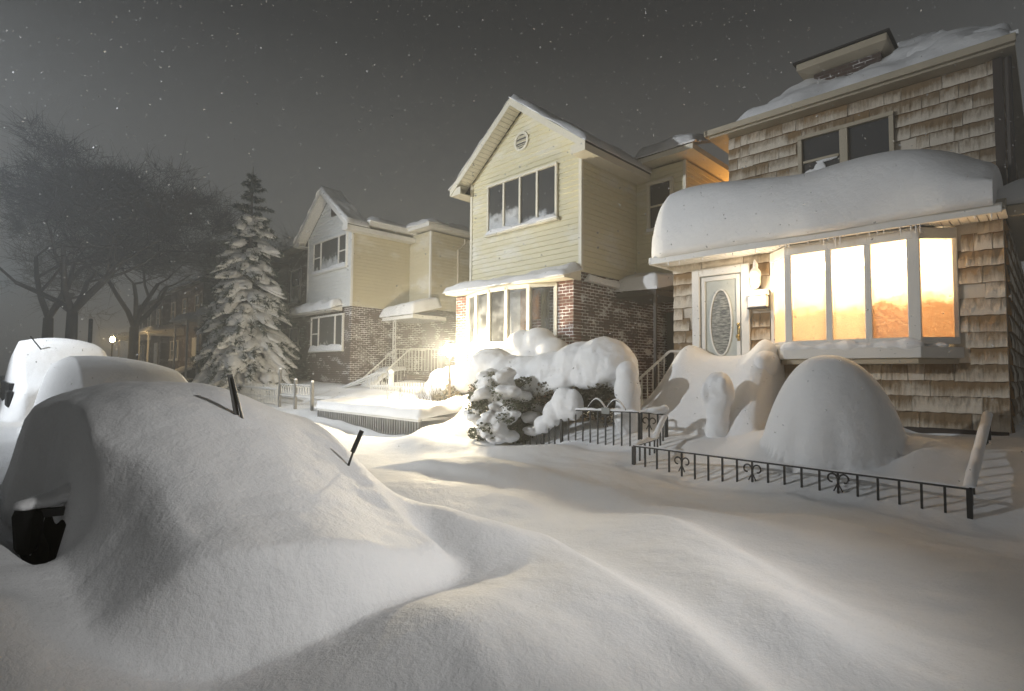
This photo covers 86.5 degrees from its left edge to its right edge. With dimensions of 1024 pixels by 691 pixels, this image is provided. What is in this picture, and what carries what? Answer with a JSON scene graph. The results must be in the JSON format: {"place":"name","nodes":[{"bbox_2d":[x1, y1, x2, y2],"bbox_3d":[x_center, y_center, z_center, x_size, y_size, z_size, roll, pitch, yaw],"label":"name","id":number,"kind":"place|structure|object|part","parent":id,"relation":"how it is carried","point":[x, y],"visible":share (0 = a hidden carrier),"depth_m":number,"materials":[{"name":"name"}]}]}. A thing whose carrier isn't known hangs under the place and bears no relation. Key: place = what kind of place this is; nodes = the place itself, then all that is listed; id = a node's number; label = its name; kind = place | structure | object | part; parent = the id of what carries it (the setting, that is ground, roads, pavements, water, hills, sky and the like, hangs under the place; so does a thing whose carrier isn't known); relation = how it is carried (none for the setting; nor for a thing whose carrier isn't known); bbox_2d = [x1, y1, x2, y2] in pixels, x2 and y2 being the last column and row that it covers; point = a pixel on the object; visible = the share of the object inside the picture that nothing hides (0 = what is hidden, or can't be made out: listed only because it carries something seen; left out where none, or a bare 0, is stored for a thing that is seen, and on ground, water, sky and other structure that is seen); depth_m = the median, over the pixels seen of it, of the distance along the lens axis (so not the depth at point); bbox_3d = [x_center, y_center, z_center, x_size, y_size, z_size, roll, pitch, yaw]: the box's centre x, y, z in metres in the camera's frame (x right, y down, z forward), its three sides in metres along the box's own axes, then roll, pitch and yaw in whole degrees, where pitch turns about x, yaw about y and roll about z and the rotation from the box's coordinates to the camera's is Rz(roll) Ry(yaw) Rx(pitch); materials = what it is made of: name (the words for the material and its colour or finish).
{"place":"outdoors","nodes":[
{"label":"outdoors","id":0,"kind":"place"},
{"bbox_2d":[20,523,48,564],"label":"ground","id":1,"kind":"structure","parent":0,"point":[39,556],"depth_m":5.38,"materials":[{"name":"black"}]},
{"bbox_2d":[0,375,1023,690],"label":"snow field","id":2,"kind":"structure","parent":0,"point":[628,575],"depth_m":3.44,"materials":[{"name":"white snow"}]},
{"bbox_2d":[0,336,106,419],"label":"parked car","id":3,"kind":"object","parent":2,"relation":"on","point":[32,360],"visible":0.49,"depth_m":11.58,"materials":[{"name":"paint"}]},
{"bbox_3d":[-11.635,1.135,12.513,3.800,0.600,0.080,-2,-4,45],"label":"door panel","id":4,"kind":"part","parent":3,"relation":"part of","materials":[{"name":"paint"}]},
{"bbox_2d":[88,318,92,342],"bbox_3d":[-16.704,0.584,21.482,0.222,3.320,0.222,-1,-3,22],"label":"steel pole","id":5,"kind":"object","parent":2,"relation":"on","point":[90,328],"visible":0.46,"depth_m":21.49,"materials":[{"name":"grey metal"}]},
{"bbox_2d":[17,356,187,430],"bbox_3d":[-6.170,1.166,8.328,5.651,1.978,1.800,-2,-4,45],"label":"parked car","id":6,"kind":"object","parent":2,"relation":"on","point":[67,374],"visible":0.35,"depth_m":7.01,"materials":[{"name":"paint"}]},
{"bbox_2d":[0,157,224,343],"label":"bare tree","id":7,"kind":"object","parent":2,"relation":"on","point":[48,326],"visible":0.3,"depth_m":29.56,"materials":[{"name":"grey plant"}]},
{"bbox_2d":[110,335,114,356],"bbox_3d":[-25.788,1.040,35.024,0.320,3.420,0.304,-2,-4,45],"label":"lamp post","id":8,"kind":"object","parent":2,"relation":"on","point":[112,346],"visible":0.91,"depth_m":35.04,"materials":[{"name":"black"}]},
{"bbox_2d":[0,150,229,359],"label":"bare tree","id":9,"kind":"object","parent":2,"relation":"on","point":[136,320],"visible":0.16,"depth_m":33.21,"materials":[{"name":"grey plant"}]},
{"bbox_2d":[0,104,240,339],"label":"bare tree","id":10,"kind":"object","parent":2,"relation":"on","point":[100,187],"visible":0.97,"depth_m":23.52,"materials":[{"name":"grey plant"}]},
{"bbox_2d":[109,294,170,366],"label":"row house","id":11,"kind":"structure","parent":2,"relation":"on","point":[159,346],"depth_m":44.03,"materials":[{"name":"brown brick"}]},
{"bbox_2d":[139,345,144,360],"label":"window","id":12,"kind":"structure","parent":11,"relation":"in","point":[142,347],"depth_m":47.22,"materials":[{"name":"black glass"}]},
{"bbox_2d":[147,314,151,325],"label":"window","id":13,"kind":"structure","parent":11,"relation":"in","point":[149,318],"depth_m":45.88,"materials":[{"name":"black glass"}]},
{"bbox_2d":[153,342,157,363],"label":"door","id":14,"kind":"structure","parent":11,"relation":"in","point":[155,344],"depth_m":43.80,"materials":[{"name":"white paint"}]},
{"bbox_2d":[156,309,160,324],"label":"window","id":15,"kind":"structure","parent":11,"relation":"in","point":[158,311],"depth_m":43.79,"materials":[{"name":"black glass"}]},
{"bbox_2d":[139,276,214,377],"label":"row house","id":16,"kind":"structure","parent":2,"relation":"on","point":[187,302],"depth_m":37.69,"materials":[{"name":"brown brick"}]},
{"bbox_2d":[169,302,175,321],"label":"window","id":17,"kind":"structure","parent":16,"relation":"in","point":[173,307],"depth_m":40.62,"materials":[{"name":"black glass"}]},
{"bbox_2d":[168,340,178,360],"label":"window","id":18,"kind":"structure","parent":16,"relation":"in","point":[177,341],"depth_m":39.87,"materials":[{"name":"grey glass"}]},
{"bbox_2d":[182,298,187,313],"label":"window","id":19,"kind":"structure","parent":16,"relation":"in","point":[184,301],"depth_m":38.52,"materials":[{"name":"grey glass"}]},
{"bbox_2d":[191,337,196,368],"bbox_3d":[-21.353,0.511,36.523,1.000,2.100,0.058,-2,-4,45],"label":"door","id":20,"kind":"structure","parent":16,"relation":"in","point":[194,340],"depth_m":36.47,"materials":[{"name":"white paint"}]},
{"bbox_2d":[194,294,200,311],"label":"window","id":21,"kind":"structure","parent":16,"relation":"in","point":[197,297],"depth_m":36.39,"materials":[{"name":"grey glass"}]},
{"bbox_2d":[171,245,291,379],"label":"row house","id":22,"kind":"structure","parent":2,"relation":"on","point":[196,318],"depth_m":29.70,"materials":[{"name":"brown brick"}]},
{"bbox_2d":[187,167,301,398],"bbox_3d":[-11.182,-2.058,23.211,5.108,11.340,5.105,0,-3,16],"label":"spruce tree","id":23,"kind":"object","parent":2,"relation":"on","point":[247,340],"visible":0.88,"depth_m":22.31,"materials":[{"name":"green plant"}]},
{"bbox_2d":[239,382,277,403],"bbox_3d":[-9.655,1.755,20.429,4.260,0.690,0.060,-2,-4,45],"label":"picket fence","id":24,"kind":"object","parent":2,"relation":"on","point":[249,387],"visible":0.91,"depth_m":19.95,"materials":[{"name":"white paint"}]},
{"bbox_2d":[2,374,517,690],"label":"parked car","id":25,"kind":"object","parent":2,"relation":"on","point":[202,537],"visible":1,"depth_m":2.73,"materials":[{"name":"paint"}]},
{"bbox_3d":[-3.322,1.278,4.054,2.700,0.800,0.023,-2,-4,45],"label":"door panel","id":26,"kind":"part","parent":25,"relation":"part of","materials":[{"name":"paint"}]},
{"bbox_2d":[261,225,293,247],"bbox_3d":[-14.184,-2.423,38.472,14.086,11.690,12.939,-2,-4,45],"label":"bare tree","id":27,"kind":"object","parent":2,"relation":"on","point":[285,244],"visible":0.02,"depth_m":35.78,"materials":[{"name":"brown plant"}]},
{"bbox_2d":[281,246,308,378],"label":"brick house","id":28,"kind":"structure","parent":2,"relation":"on","point":[297,291],"depth_m":27.96,"materials":[{"name":"beige paint"}]},
{"bbox_2d":[289,327,299,359],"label":"window","id":29,"kind":"structure","parent":28,"relation":"in","point":[294,333],"depth_m":28.13,"materials":[{"name":"black glass"}]},
{"bbox_2d":[288,269,301,304],"bbox_3d":[-11.310,-3.048,28.336,1.255,1.790,0.154,-2,-4,45],"label":"window","id":30,"kind":"structure","parent":28,"relation":"in","point":[295,283],"depth_m":28.33,"materials":[{"name":"grey glass"}]},
{"bbox_2d":[278,367,313,410],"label":"white gate","id":31,"kind":"structure","parent":2,"relation":"on","point":[295,392],"depth_m":17.65,"materials":[{"name":"grey wood"}]},
{"bbox_2d":[340,369,393,388],"bbox_3d":[-5.379,1.431,19.285,4.100,1.191,0.189,-2,-4,45],"label":"handrail","id":32,"kind":"object","parent":2,"relation":"on","point":[390,373],"visible":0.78,"depth_m":18.76,"materials":[{"name":"white paint"}]},
{"bbox_2d":[289,186,469,386],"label":"gabled house","id":33,"kind":"structure","parent":2,"relation":"on","point":[377,300],"depth_m":22.37,"materials":[{"name":"white plastic"}]},
{"bbox_2d":[308,313,344,352],"bbox_3d":[-7.731,-0.492,22.525,2.940,1.520,0.185,-2,-4,45],"label":"window","id":34,"kind":"structure","parent":33,"relation":"in","point":[327,331],"depth_m":22.46,"materials":[{"name":"grey glass"}]},
{"bbox_2d":[310,232,347,276],"bbox_3d":[-7.598,-3.746,22.513,3.040,1.420,0.187,-2,-4,45],"label":"window","id":35,"kind":"structure","parent":33,"relation":"in","point":[330,254],"depth_m":22.44,"materials":[{"name":"white paint"}]},
{"bbox_2d":[314,396,462,434],"bbox_3d":[-3.503,1.891,14.960,5.413,0.909,1.636,-2,-4,45],"label":"fence","id":36,"kind":"object","parent":2,"relation":"on","point":[398,416],"visible":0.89,"depth_m":13.86,"materials":[{"name":"white paint"}]},
{"bbox_2d":[370,381,424,393],"bbox_3d":[-3.533,1.520,17.158,3.560,0.730,0.060,-2,-4,45],"label":"picket fence","id":37,"kind":"object","parent":2,"relation":"on","point":[390,386],"visible":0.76,"depth_m":17.18,"materials":[{"name":"white paint"}]},
{"bbox_2d":[387,383,442,402],"bbox_3d":[-2.596,1.462,14.876,2.549,1.104,0.624,-2,-4,45],"label":"bare shrub","id":38,"kind":"object","parent":2,"relation":"on","point":[419,396],"visible":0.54,"depth_m":14.56,"materials":[{"name":"brown plant"}]},
{"bbox_2d":[424,366,472,400],"bbox_3d":[-1.737,1.206,15.238,1.734,1.281,1.006,-2,-4,45],"label":"shrub","id":39,"kind":"object","parent":2,"relation":"on","point":[460,383],"visible":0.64,"depth_m":14.85,"materials":[{"name":"white plant"}]},
{"bbox_2d":[445,340,455,398],"bbox_3d":[-1.651,0.936,14.394,0.360,2.150,0.360,-2,-4,45],"label":"lamp post","id":40,"kind":"object","parent":2,"relation":"on","point":[449,342],"visible":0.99,"depth_m":14.37,"materials":[{"name":"white metal"}]},
{"bbox_2d":[463,367,545,443],"bbox_3d":[-0.131,1.292,11.299,1.763,1.684,1.725,0,-3,4],"label":"evergreen bush","id":41,"kind":"object","parent":2,"relation":"on","point":[503,395],"visible":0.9,"depth_m":10.80,"materials":[{"name":"green plant"}]},
{"bbox_2d":[498,328,567,355],"bbox_3d":[0.475,0.440,13.144,2.175,1.725,0.918,-2,-4,45],"label":"mounded shrub","id":42,"kind":"object","parent":2,"relation":"on","point":[534,341],"visible":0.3,"depth_m":12.73,"materials":[{"name":"white plant"}]},
{"bbox_2d":[466,336,637,423],"bbox_3d":[0.717,0.831,11.544,4.511,1.945,1.258,-2,-4,45],"label":"hedge","id":43,"kind":"object","parent":2,"relation":"on","point":[586,369],"visible":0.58,"depth_m":10.58,"materials":[{"name":"white plant"}]},
{"bbox_2d":[520,387,638,445],"bbox_3d":[1.177,1.415,10.012,2.723,1.268,0.369,-2,-4,45],"label":"iron fence","id":44,"kind":"object","parent":2,"relation":"on","point":[563,404],"visible":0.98,"depth_m":10.04,"materials":[{"name":"black metal"}]},
{"bbox_2d":[442,94,728,399],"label":"gabled house","id":45,"kind":"structure","parent":2,"relation":"on","point":[563,215],"depth_m":14.42,"materials":[{"name":"beige plastic"}]},
{"bbox_2d":[466,282,557,347],"bbox_3d":[-0.178,-0.754,14.511,3.430,1.540,0.693,-2,-4,45],"label":"bow window","id":46,"kind":"structure","parent":45,"relation":"in","point":[492,314],"depth_m":14.39,"materials":[{"name":"beige paint"}]},
{"bbox_2d":[483,161,559,237],"bbox_3d":[0.197,-3.898,14.743,2.751,1.510,0.195,-2,-4,45],"label":"window","id":47,"kind":"structure","parent":45,"relation":"in","point":[528,199],"depth_m":14.68,"materials":[{"name":"beige paint"}]},
{"bbox_2d":[614,361,640,433],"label":"gate pier","id":48,"kind":"structure","parent":2,"relation":"on","point":[627,389],"depth_m":9.54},
{"bbox_2d":[639,405,668,439],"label":"iron gate","id":49,"kind":"structure","parent":2,"relation":"on","point":[661,410],"depth_m":9.00,"materials":[{"name":"black metal"}]},
{"bbox_2d":[614,339,785,441],"bbox_3d":[3.370,0.956,9.612,2.364,2.111,2.013,-2,-4,45],"label":"stoop","id":50,"kind":"object","parent":2,"relation":"on","point":[756,373],"visible":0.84,"depth_m":9.20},
{"bbox_2d":[639,350,680,404],"bbox_3d":[2.837,0.850,10.689,1.015,1.522,0.045,0,-3,8],"label":"stair railing","id":51,"kind":"object","parent":50,"relation":"attached to","point":[654,365],"visible":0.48,"depth_m":10.70,"materials":[{"name":"white metal"}]},
{"bbox_2d":[700,372,734,437],"bbox_3d":[3.326,1.015,8.769,0.494,1.185,0.402,-2,-4,45],"label":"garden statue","id":52,"kind":"object","parent":50,"relation":"on","point":[717,393],"visible":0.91,"depth_m":8.63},
{"bbox_2d":[632,411,992,518],"bbox_3d":[3.921,1.394,7.566,4.044,1.102,2.396,-2,-4,45],"label":"iron fence","id":53,"kind":"object","parent":2,"relation":"on","point":[981,441],"visible":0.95,"depth_m":6.32,"materials":[{"name":"black metal"}]},
{"bbox_2d":[743,355,926,480],"bbox_3d":[4.151,0.914,7.157,2.060,1.575,1.700,-2,-4,45],"label":"buried shrub","id":54,"kind":"object","parent":2,"relation":"on","point":[833,412],"visible":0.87,"depth_m":6.67,"materials":[{"name":"white plant"}]},
{"bbox_2d":[649,22,1023,435],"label":"shingled house","id":55,"kind":"structure","parent":2,"relation":"on","point":[863,206],"depth_m":9.14,"materials":[{"name":"brown wood"}]},
{"bbox_2d":[701,273,741,355],"bbox_3d":[3.910,-0.346,10.206,0.800,1.980,0.155,-2,-4,45],"label":"door","id":56,"kind":"structure","parent":55,"relation":"in","point":[721,334],"depth_m":10.23,"materials":[{"name":"paint"}]},
{"bbox_2d":[749,259,760,288],"bbox_3d":[4.345,-1.269,9.688,0.194,0.525,0.271,-2,-4,45],"label":"wall lantern","id":57,"kind":"object","parent":55,"relation":"attached to","point":[755,274],"depth_m":9.59,"materials":[{"name":"white glass"}]},
{"bbox_2d":[747,289,768,309],"bbox_3d":[4.367,-0.829,9.664,0.354,0.347,0.147,-2,-4,45],"label":"mailbox","id":58,"kind":"object","parent":55,"relation":"attached to","point":[757,299],"visible":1,"depth_m":9.62,"materials":[{"name":"white metal"}]},
{"bbox_2d":[797,125,843,173],"bbox_3d":[6.166,-3.723,10.888,0.937,1.160,0.195,-2,-4,45],"label":"window","id":59,"kind":"structure","parent":55,"relation":"in","point":[827,143],"depth_m":10.94,"materials":[{"name":"beige paint"}]},
{"bbox_2d":[770,226,963,364],"bbox_3d":[5.368,-0.711,8.580,2.652,2.010,0.686,-2,-4,45],"label":"bay window","id":60,"kind":"structure","parent":55,"relation":"in","point":[914,345],"depth_m":8.16,"materials":[{"name":"white paint"}]},
{"bbox_2d":[843,111,894,160],"bbox_3d":[6.742,-3.747,10.307,0.920,1.160,0.206,-2,-4,45],"label":"window","id":61,"kind":"structure","parent":55,"relation":"in","point":[866,137],"depth_m":10.35,"materials":[{"name":"beige paint"}]},
{"bbox_2d":[0,0,1023,375],"label":"sky","id":62,"kind":"structure","parent":0,"point":[382,104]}
]}

